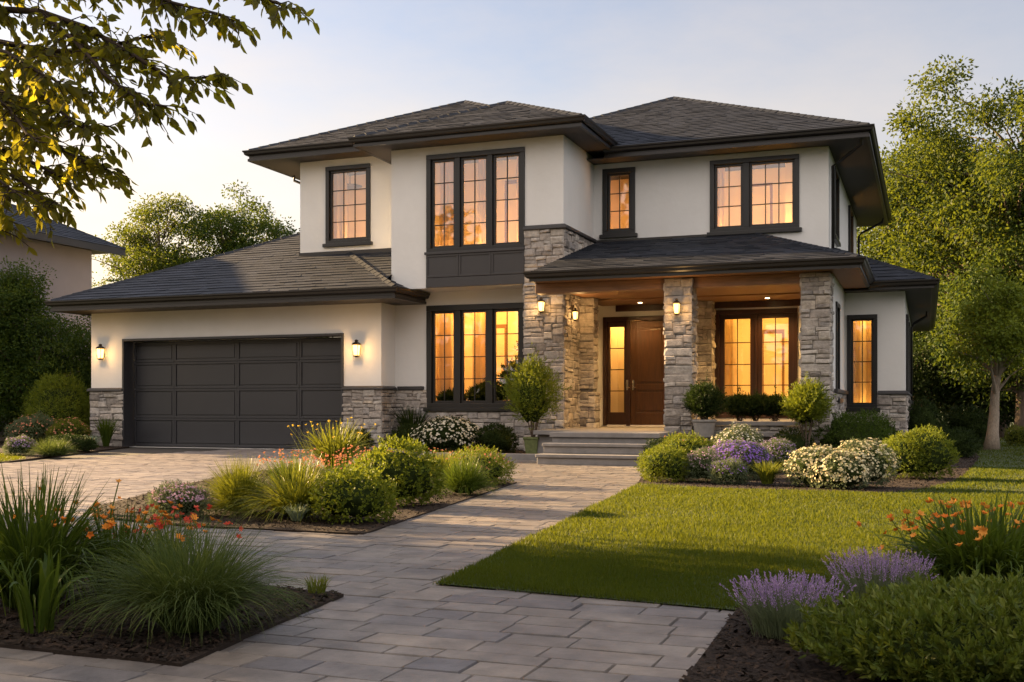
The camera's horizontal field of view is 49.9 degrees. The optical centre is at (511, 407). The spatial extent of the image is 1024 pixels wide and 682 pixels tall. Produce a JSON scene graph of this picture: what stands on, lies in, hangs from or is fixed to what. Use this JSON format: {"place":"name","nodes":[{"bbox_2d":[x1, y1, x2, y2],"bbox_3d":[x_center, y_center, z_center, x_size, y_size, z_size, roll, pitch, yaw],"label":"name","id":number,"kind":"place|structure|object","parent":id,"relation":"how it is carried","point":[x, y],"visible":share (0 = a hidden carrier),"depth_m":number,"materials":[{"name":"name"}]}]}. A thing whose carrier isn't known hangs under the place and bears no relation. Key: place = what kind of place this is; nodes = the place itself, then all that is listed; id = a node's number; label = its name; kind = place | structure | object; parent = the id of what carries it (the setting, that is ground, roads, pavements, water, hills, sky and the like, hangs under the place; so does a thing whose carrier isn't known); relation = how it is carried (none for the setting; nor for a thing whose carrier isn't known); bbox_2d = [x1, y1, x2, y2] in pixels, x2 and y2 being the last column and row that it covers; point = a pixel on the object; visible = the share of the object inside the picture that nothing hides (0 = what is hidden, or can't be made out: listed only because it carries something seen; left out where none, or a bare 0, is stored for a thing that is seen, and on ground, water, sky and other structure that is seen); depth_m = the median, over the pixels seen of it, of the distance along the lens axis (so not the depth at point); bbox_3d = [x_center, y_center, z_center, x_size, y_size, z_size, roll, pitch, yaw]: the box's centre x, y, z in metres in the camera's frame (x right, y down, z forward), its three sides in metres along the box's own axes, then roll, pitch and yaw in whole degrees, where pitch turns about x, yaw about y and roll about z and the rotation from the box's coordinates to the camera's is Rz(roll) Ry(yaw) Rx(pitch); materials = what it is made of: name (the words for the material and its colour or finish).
{"place":"outdoors","nodes":[
{"label":"outdoors","id":0,"kind":"place"},
{"bbox_2d":[0,442,128,462],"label":"mulch bed","id":1,"kind":"object","parent":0,"point":[32,456],"visible":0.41,"depth_m":23.88,"materials":[{"name":"brown soil"}]},
{"bbox_2d":[1,434,37,455],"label":"flower mound","id":2,"kind":"object","parent":1,"relation":"on","point":[16,445],"visible":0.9,"depth_m":22.58,"materials":[{"name":"purple plant"}]},
{"bbox_2d":[4,411,58,444],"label":"flower bush","id":3,"kind":"object","parent":1,"relation":"on","point":[33,426],"visible":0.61,"depth_m":27.59,"materials":[{"name":"green plant"}]},
{"bbox_2d":[0,255,90,439],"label":"tree","id":4,"kind":"object","parent":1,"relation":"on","point":[19,303],"visible":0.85,"depth_m":30.07,"materials":[{"name":"green plant"}]},
{"bbox_2d":[13,360,90,444],"bbox_3d":[-11.924,-0.048,28.941,2.294,2.390,2.119,0,0,21],"label":"round shrub","id":5,"kind":"object","parent":1,"relation":"on","point":[56,402],"visible":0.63,"depth_m":28.59,"materials":[{"name":"green plant"}]},
{"bbox_2d":[25,435,80,455],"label":"ornamental grass","id":6,"kind":"object","parent":1,"relation":"on","point":[54,448],"depth_m":22.05,"materials":[{"name":"green plant"}]},
{"bbox_2d":[44,415,91,438],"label":"flower bush","id":7,"kind":"object","parent":1,"relation":"on","point":[78,427],"visible":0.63,"depth_m":27.34,"materials":[{"name":"green plant"}]},
{"bbox_2d":[41,433,99,451],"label":"shrub","id":8,"kind":"object","parent":1,"relation":"on","point":[82,442],"visible":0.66,"depth_m":24.49,"materials":[{"name":"green plant"}]},
{"bbox_2d":[93,416,119,445],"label":"spiky plant","id":9,"kind":"object","parent":1,"relation":"on","point":[106,432],"visible":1,"depth_m":27.37,"materials":[{"name":"green plant"}]},
{"bbox_2d":[0,0,319,255],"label":"overhanging tree","id":10,"kind":"object","parent":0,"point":[24,109],"visible":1,"depth_m":5.26,"materials":[{"name":"green plant"}]},
{"bbox_2d":[0,576,343,666],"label":"mulch bed","id":11,"kind":"object","parent":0,"point":[88,652],"visible":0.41,"depth_m":4.76,"materials":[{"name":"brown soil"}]},
{"bbox_2d":[0,545,96,633],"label":"broad leaf plant","id":12,"kind":"object","parent":11,"relation":"on","point":[44,614],"visible":1,"depth_m":4.74,"materials":[{"name":"green plant"}]},
{"bbox_2d":[0,457,139,615],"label":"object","id":13,"kind":"object","parent":11,"relation":"on","point":[29,548],"visible":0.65,"depth_m":5.27,"materials":[{"name":"green plant"}]},
{"bbox_2d":[40,499,220,603],"bbox_3d":[-1.976,0.712,5.625,0.955,0.519,0.788,0,0,-16],"label":"daylily clump","id":14,"kind":"object","parent":11,"relation":"on","point":[112,522],"visible":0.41,"depth_m":5.53,"materials":[{"name":"green plant"}]},
{"bbox_2d":[113,498,242,564],"bbox_3d":[-1.822,0.725,5.910,0.686,0.492,0.660,0,0,21],"label":"red flower clump","id":15,"kind":"object","parent":11,"relation":"on","point":[160,525],"visible":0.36,"depth_m":5.85,"materials":[{"name":"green plant"}]},
{"bbox_2d":[301,572,331,593],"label":"ornamental grass","id":16,"kind":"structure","parent":11,"relation":"on","point":[317,586],"depth_m":5.73,"materials":[{"name":"green plant"}]},
{"bbox_2d":[37,510,335,644],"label":"ornamental grass","id":17,"kind":"object","parent":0,"point":[183,596],"depth_m":4.69,"materials":[{"name":"green plant"}]},
{"bbox_2d":[0,448,374,517],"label":"driveway","id":18,"kind":"structure","parent":0,"point":[140,474],"depth_m":17.26,"materials":[{"name":"stone"}]},
{"bbox_2d":[22,448,364,461],"bbox_3d":[-12.262,1.022,16.377,33.500,0.001,24.000,0,0,21],"label":"paving bed","id":19,"kind":"object","parent":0,"point":[128,451],"visible":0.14,"depth_m":25.07,"materials":[{"name":"grey stone"}]},
{"bbox_2d":[93,466,516,534],"bbox_3d":[-2.375,1.008,13.568,4.409,0.044,9.240,0,0,11],"label":"mulch bed","id":20,"kind":"object","parent":19,"relation":"on","point":[305,528],"visible":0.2,"depth_m":9.79,"materials":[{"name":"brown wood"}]},
{"bbox_2d":[144,478,215,518],"bbox_3d":[-3.019,0.838,9.953,0.664,0.400,0.652,0,0,21],"label":"flower mound","id":21,"kind":"object","parent":20,"relation":"on","point":[162,497],"visible":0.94,"depth_m":9.82,"materials":[{"name":"pink plant"}]},
{"bbox_2d":[218,453,345,522],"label":"ornamental grass","id":22,"kind":"object","parent":20,"relation":"on","point":[294,491],"depth_m":9.64,"materials":[{"name":"green plant"}]},
{"bbox_2d":[257,448,327,489],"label":"coral flower clump","id":23,"kind":"object","parent":20,"relation":"on","point":[278,471],"visible":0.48,"depth_m":12.86,"materials":[{"name":"orange plant"}]},
{"bbox_2d":[282,503,310,520],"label":"silver plant","id":24,"kind":"object","parent":20,"relation":"on","point":[293,516],"visible":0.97,"depth_m":9.37,"materials":[{"name":"green plant"}]},
{"bbox_2d":[287,417,378,469],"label":"yellow flower clump","id":25,"kind":"object","parent":20,"relation":"on","point":[331,447],"visible":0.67,"depth_m":17.21,"materials":[{"name":"green plant"}]},
{"bbox_2d":[306,453,367,487],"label":"coral flower clump","id":26,"kind":"object","parent":20,"relation":"on","point":[340,461],"visible":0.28,"depth_m":12.91,"materials":[{"name":"orange plant"}]},
{"bbox_2d":[306,463,404,524],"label":"round shrub","id":27,"kind":"object","parent":20,"relation":"on","point":[346,495],"visible":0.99,"depth_m":9.32,"materials":[{"name":"green plant"}]},
{"bbox_2d":[349,434,450,507],"bbox_3d":[-1.171,0.638,11.106,1.062,0.766,1.077,0,0,21],"label":"round shrub","id":28,"kind":"object","parent":20,"relation":"on","point":[408,471],"visible":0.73,"depth_m":10.90,"materials":[{"name":"green plant"}]},
{"bbox_2d":[444,443,519,485],"bbox_3d":[-0.410,0.768,14.168,1.002,0.657,0.969,0,0,21],"label":"flower mound","id":29,"kind":"object","parent":20,"relation":"on","point":[494,465],"visible":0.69,"depth_m":14.02,"materials":[{"name":"green plant"}]},
{"bbox_2d":[198,453,277,515],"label":"ornamental grass","id":30,"kind":"object","parent":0,"point":[238,475],"depth_m":10.12,"materials":[{"name":"green plant"}]},
{"bbox_2d":[0,455,735,681],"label":"path","id":31,"kind":"structure","parent":0,"point":[396,613],"depth_m":5.13,"materials":[{"name":"stone"}]},
{"bbox_2d":[369,447,536,459],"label":"stone kerb","id":32,"kind":"structure","parent":31,"relation":"on","point":[516,456],"depth_m":20.97,"materials":[{"name":"grey stone"}]},
{"bbox_2d":[361,449,525,454],"bbox_3d":[-1.165,0.990,23.522,5.830,0.080,3.560,0,0,21],"label":"mulch bed","id":33,"kind":"object","parent":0,"point":[463,449],"visible":0.07,"depth_m":23.84,"materials":[{"name":"brown soil"}]},
{"bbox_2d":[343,427,376,450],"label":"round shrub","id":34,"kind":"object","parent":33,"relation":"on","point":[369,437],"visible":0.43,"depth_m":24.91,"materials":[{"name":"green plant"}]},
{"bbox_2d":[385,422,420,448],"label":"round shrub","id":35,"kind":"object","parent":33,"relation":"on","point":[403,431],"visible":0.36,"depth_m":24.85,"materials":[{"name":"green plant"}]},
{"bbox_2d":[388,405,434,429],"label":"spiky plant","id":36,"kind":"object","parent":33,"relation":"on","point":[403,420],"visible":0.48,"depth_m":25.42,"materials":[{"name":"green plant"}]},
{"bbox_2d":[410,415,482,452],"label":"white flower bush","id":37,"kind":"object","parent":33,"relation":"on","point":[446,432],"visible":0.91,"depth_m":23.04,"materials":[{"name":"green plant"}]},
{"bbox_2d":[473,422,518,452],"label":"round shrub","id":38,"kind":"object","parent":33,"relation":"on","point":[499,436],"visible":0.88,"depth_m":22.96,"materials":[{"name":"green plant"}]},
{"bbox_2d":[487,341,571,453],"bbox_3d":[0.410,-0.202,22.147,1.484,2.304,1.396,0,0,-41],"label":"potted shrub","id":39,"kind":"object","parent":33,"relation":"on","point":[531,397],"visible":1,"depth_m":21.98,"materials":[{"name":"green plant"}]},
{"bbox_2d":[426,447,464,475],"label":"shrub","id":40,"kind":"object","parent":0,"point":[442,458],"visible":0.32,"depth_m":15.49,"materials":[{"name":"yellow plant"}]},
{"bbox_2d":[432,453,498,495],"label":"ornamental grass","id":41,"kind":"object","parent":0,"point":[462,479],"depth_m":12.38,"materials":[{"name":"green plant"}]},
{"bbox_2d":[0,416,1013,461],"bbox_3d":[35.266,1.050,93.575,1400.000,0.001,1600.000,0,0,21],"label":"ground","id":42,"kind":"structure","parent":0,"point":[223,447],"depth_m":29.00,"materials":[{"name":"soil"}]},
{"bbox_2d":[8,328,90,434],"bbox_3d":[-13.592,-0.643,32.596,4.727,3.735,3.612,0,0,21],"label":"tree","id":43,"kind":"object","parent":42,"relation":"on","point":[51,351],"depth_m":32.05,"materials":[{"name":"green plant"}]},
{"bbox_2d":[0,203,125,440],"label":"house","id":44,"kind":"structure","parent":42,"relation":"on","point":[68,258],"depth_m":34.86,"materials":[{"name":"beige paint"}]},
{"bbox_2d":[65,342,90,422],"bbox_3d":[-11.464,-0.882,31.671,2.584,3.822,3.234,0,0,21],"label":"tree","id":45,"kind":"object","parent":42,"relation":"on","point":[87,352],"visible":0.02,"depth_m":30.94,"materials":[{"name":"green plant"}]},
{"bbox_2d":[92,191,234,287],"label":"tree","id":46,"kind":"object","parent":42,"relation":"on","point":[156,255],"visible":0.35,"depth_m":48.77,"materials":[{"name":"green plant"}]},
{"bbox_2d":[169,180,299,266],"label":"tree","id":47,"kind":"object","parent":42,"relation":"on","point":[232,236],"visible":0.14,"depth_m":48.44,"materials":[{"name":"green plant"}]},
{"bbox_2d":[44,96,939,465],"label":"house","id":48,"kind":"structure","parent":42,"relation":"on","point":[444,248],"depth_m":25.34,"materials":[{"name":"paint"}]},
{"bbox_2d":[134,337,340,448],"bbox_3d":[-6.792,-0.345,27.192,6.206,2.670,0.060,0,0,21],"label":"garage door","id":49,"kind":"structure","parent":48,"relation":"in","point":[246,393],"depth_m":27.17,"materials":[{"name":"paint"}]},
{"bbox_2d":[322,163,372,247],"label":"window","id":50,"kind":"structure","parent":48,"relation":"in","point":[347,212],"depth_m":27.74,"materials":[{"name":"glass"}]},
{"bbox_2d":[436,387,467,400],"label":"potted shrub","id":51,"kind":"object","parent":48,"relation":"on","point":[448,395],"visible":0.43,"depth_m":25.89,"materials":[{"name":"green plant"}]},
{"bbox_2d":[423,302,524,410],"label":"window","id":52,"kind":"structure","parent":48,"relation":"in","point":[467,345],"depth_m":25.70,"materials":[{"name":"clear glass"}]},
{"bbox_2d":[426,147,524,251],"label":"window","id":53,"kind":"structure","parent":48,"relation":"in","point":[480,205],"depth_m":24.86,"materials":[{"name":"glass"}]},
{"bbox_2d":[464,379,506,400],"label":"potted shrub","id":54,"kind":"object","parent":48,"relation":"on","point":[480,392],"visible":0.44,"depth_m":25.68,"materials":[{"name":"green plant"}]},
{"bbox_2d":[496,341,517,399],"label":"potted shrub","id":55,"kind":"object","parent":48,"relation":"on","point":[512,366],"visible":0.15,"depth_m":25.61,"materials":[{"name":"green plant"}]},
{"bbox_2d":[599,167,637,238],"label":"window","id":56,"kind":"structure","parent":48,"relation":"in","point":[618,196],"depth_m":25.76,"materials":[{"name":"glass"}]},
{"bbox_2d":[626,320,664,424],"bbox_3d":[3.199,-0.823,26.023,1.017,2.485,0.162,0,0,21],"label":"front door","id":57,"kind":"structure","parent":48,"relation":"in","point":[647,337],"depth_m":26.06,"materials":[{"name":"brown wood"}]},
{"bbox_2d":[680,369,730,437],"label":"potted shrub","id":58,"kind":"object","parent":48,"relation":"on","point":[706,399],"visible":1,"depth_m":20.23,"materials":[{"name":"green plant"}]},
{"bbox_2d":[723,384,750,420],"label":"potted shrub","id":59,"kind":"object","parent":48,"relation":"on","point":[733,406],"visible":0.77,"depth_m":21.12,"materials":[{"name":"green plant"}]},
{"bbox_2d":[707,154,801,235],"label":"window","id":60,"kind":"structure","parent":48,"relation":"in","point":[747,200],"depth_m":24.88,"materials":[{"name":"glass"}]},
{"bbox_2d":[741,389,767,420],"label":"potted shrub","id":61,"kind":"object","parent":48,"relation":"on","point":[754,407],"visible":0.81,"depth_m":20.99,"materials":[{"name":"green plant"}]},
{"bbox_2d":[715,308,797,417],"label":"window","id":62,"kind":"structure","parent":48,"relation":"in","point":[755,349],"depth_m":25.46,"materials":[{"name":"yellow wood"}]},
{"bbox_2d":[761,385,788,420],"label":"potted shrub","id":63,"kind":"object","parent":48,"relation":"on","point":[772,406],"visible":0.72,"depth_m":20.89,"materials":[{"name":"green plant"}]},
{"bbox_2d":[835,301,842,402],"bbox_3d":[6.270,-1.058,21.308,0.225,1.925,0.960,0,0,21],"label":"window","id":64,"kind":"structure","parent":48,"relation":"in","point":[837,306],"depth_m":21.60,"materials":[{"name":"brown metal"}]},
{"bbox_2d":[848,205,853,252],"bbox_3d":[9.379,-4.725,30.662,0.206,1.590,1.440,0,0,21],"label":"window","id":65,"kind":"structure","parent":48,"relation":"in","point":[850,212],"depth_m":29.98,"materials":[{"name":"brown metal"}]},
{"bbox_2d":[846,314,879,411],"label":"window","id":66,"kind":"structure","parent":48,"relation":"in","point":[853,321],"depth_m":23.16,"materials":[{"name":"glass"}]},
{"bbox_2d":[860,314,909,402],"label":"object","id":67,"kind":"structure","parent":48,"relation":"in","point":[907,315],"depth_m":23.79,"materials":[{"name":"brown metal"}]},
{"bbox_2d":[857,145,985,351],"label":"tree","id":68,"kind":"object","parent":42,"relation":"on","point":[865,247],"visible":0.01,"depth_m":43.20,"materials":[{"name":"green plant"}]},
{"bbox_2d":[913,333,979,420],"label":"hedge bush","id":69,"kind":"object","parent":42,"relation":"on","point":[922,387],"visible":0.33,"depth_m":36.81,"materials":[{"name":"green plant"}]},
{"bbox_2d":[0,0,1023,287],"label":"sky","id":70,"kind":"structure","parent":0,"point":[369,60],"materials":[{"name":"blue"}]},
{"bbox_2d":[0,436,1023,610],"bbox_3d":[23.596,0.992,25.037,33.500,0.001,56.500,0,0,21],"label":"lawn","id":71,"kind":"structure","parent":0,"point":[988,461],"depth_m":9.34,"materials":[{"name":"plant"}]},
{"bbox_2d":[637,453,978,492],"bbox_3d":[5.516,1.008,19.486,5.420,0.044,13.640,0,0,21],"label":"mulch bed","id":72,"kind":"object","parent":71,"relation":"in","point":[931,480],"visible":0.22,"depth_m":14.30,"materials":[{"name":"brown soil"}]},
{"bbox_2d":[634,444,690,482],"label":"round shrub","id":73,"kind":"object","parent":72,"relation":"on","point":[664,464],"visible":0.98,"depth_m":14.55,"materials":[{"name":"green plant"}]},
{"bbox_2d":[656,430,715,457],"bbox_3d":[2.733,0.686,17.072,1.156,0.703,0.804,0,0,39],"label":"golden mound","id":74,"kind":"object","parent":72,"relation":"on","point":[690,444],"visible":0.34,"depth_m":16.98,"materials":[{"name":"green plant"}]},
{"bbox_2d":[681,446,722,482],"bbox_3d":[2.530,0.765,14.660,0.686,0.538,0.649,0,0,21],"label":"flower mound","id":75,"kind":"object","parent":72,"relation":"on","point":[699,462],"visible":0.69,"depth_m":14.49,"materials":[{"name":"purple plant"}]},
{"bbox_2d":[704,457,753,484],"bbox_3d":[2.802,0.831,14.228,0.649,0.409,0.646,0,0,21],"label":"flower mound","id":76,"kind":"object","parent":72,"relation":"on","point":[726,470],"visible":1,"depth_m":14.10,"materials":[{"name":"purple plant"}]},
{"bbox_2d":[709,423,765,447],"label":"aster bush","id":77,"kind":"object","parent":72,"relation":"on","point":[746,435],"visible":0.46,"depth_m":18.40,"materials":[{"name":"white plant"}]},
{"bbox_2d":[708,438,774,479],"bbox_3d":[3.149,0.724,15.264,1.016,0.622,1.002,0,0,-36],"label":"flower mound","id":78,"kind":"object","parent":72,"relation":"on","point":[749,453],"visible":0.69,"depth_m":15.01,"materials":[{"name":"purple plant"}]},
{"bbox_2d":[751,460,783,483],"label":"star plant","id":79,"kind":"object","parent":72,"relation":"on","point":[766,472],"visible":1,"depth_m":13.89,"materials":[{"name":"green plant"}]},
{"bbox_2d":[760,437,800,472],"bbox_3d":[4.042,0.734,16.841,0.732,0.620,0.751,0,0,-21],"label":"flower mound","id":80,"kind":"object","parent":72,"relation":"on","point":[778,452],"visible":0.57,"depth_m":16.64,"materials":[{"name":"purple plant"}]},
{"bbox_2d":[772,426,813,453],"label":"round shrub","id":81,"kind":"object","parent":72,"relation":"on","point":[796,438],"visible":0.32,"depth_m":19.51,"materials":[{"name":"green plant"}]},
{"bbox_2d":[779,371,835,454],"bbox_3d":[5.269,0.154,19.514,1.006,1.617,1.075,0,0,-37],"label":"topiary tree","id":82,"kind":"object","parent":72,"relation":"on","point":[809,402],"visible":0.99,"depth_m":19.37,"materials":[{"name":"green plant"}]},
{"bbox_2d":[781,437,901,488],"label":"cream flower bush","id":83,"kind":"object","parent":72,"relation":"on","point":[848,466],"visible":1,"depth_m":13.41,"materials":[{"name":"white plant"}]},
{"bbox_2d":[807,407,904,454],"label":"round shrub","id":84,"kind":"object","parent":72,"relation":"on","point":[851,427],"visible":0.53,"depth_m":19.61,"materials":[{"name":"green plant"}]},
{"bbox_2d":[879,424,961,478],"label":"round shrub","id":85,"kind":"object","parent":72,"relation":"on","point":[925,452],"visible":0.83,"depth_m":15.08,"materials":[{"name":"green plant"}]},
{"bbox_2d":[907,395,949,439],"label":"round shrub","id":86,"kind":"object","parent":72,"relation":"on","point":[924,415],"visible":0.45,"depth_m":23.38,"materials":[{"name":"green plant"}]},
{"bbox_2d":[933,425,982,457],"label":"round shrub","id":87,"kind":"object","parent":72,"relation":"on","point":[964,445],"visible":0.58,"depth_m":21.51,"materials":[{"name":"green plant"}]},
{"bbox_2d":[857,54,1023,435],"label":"tree","id":88,"kind":"object","parent":71,"relation":"on","point":[958,192],"visible":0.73,"depth_m":37.57,"materials":[{"name":"green plant"}]},
{"bbox_2d":[913,310,1009,419],"bbox_3d":[15.914,-1.383,40.184,5.499,4.815,5.684,0,0,21],"label":"hedge bush","id":89,"kind":"object","parent":71,"relation":"on","point":[926,334],"visible":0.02,"depth_m":39.95,"materials":[{"name":"green plant"}]},
{"bbox_2d":[941,404,999,445],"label":"round shrub","id":90,"kind":"object","parent":71,"relation":"on","point":[960,416],"visible":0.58,"depth_m":27.45,"materials":[{"name":"green plant"}]},
{"bbox_2d":[918,234,1023,429],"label":"tree","id":91,"kind":"object","parent":71,"relation":"on","point":[996,255],"visible":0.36,"depth_m":34.53,"materials":[{"name":"green plant"}]},
{"bbox_2d":[920,342,1023,437],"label":"hedge bush","id":92,"kind":"object","parent":71,"relation":"on","point":[1004,404],"visible":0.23,"depth_m":35.92,"materials":[{"name":"green plant"}]},
{"bbox_2d":[945,259,1023,449],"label":"tree","id":93,"kind":"object","parent":71,"relation":"on","point":[1000,340],"visible":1,"depth_m":25.68,"materials":[{"name":"green plant"}]},
{"bbox_2d":[1003,424,1023,445],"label":"bush","id":94,"kind":"object","parent":71,"relation":"on","point":[1016,437],"visible":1,"depth_m":28.56,"materials":[{"name":"green plant"}]},
{"bbox_2d":[678,599,909,681],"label":"mulch bed","id":95,"kind":"object","parent":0,"point":[738,667],"visible":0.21,"depth_m":4.26,"materials":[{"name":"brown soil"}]},
{"bbox_2d":[719,568,856,640],"bbox_3d":[1.173,0.836,4.702,0.541,0.268,0.590,0,0,-9],"label":"lavender","id":96,"kind":"object","parent":95,"relation":"on","point":[773,616],"visible":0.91,"depth_m":4.66,"materials":[{"name":"purple plant"}]},
{"bbox_2d":[822,547,938,607],"bbox_3d":[1.792,0.824,5.276,0.597,0.293,0.569,0,0,21],"label":"lavender","id":97,"kind":"object","parent":95,"relation":"on","point":[881,578],"visible":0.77,"depth_m":5.26,"materials":[{"name":"purple plant"}]},
{"bbox_2d":[782,564,1023,681],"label":"leafy shrub","id":98,"kind":"object","parent":95,"relation":"on","point":[962,628],"visible":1,"depth_m":3.80,"materials":[{"name":"green plant"}]},
{"bbox_2d":[856,486,1023,586],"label":"daylily clump","id":99,"kind":"object","parent":95,"relation":"on","point":[982,547],"visible":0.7,"depth_m":5.48,"materials":[{"name":"green plant"}]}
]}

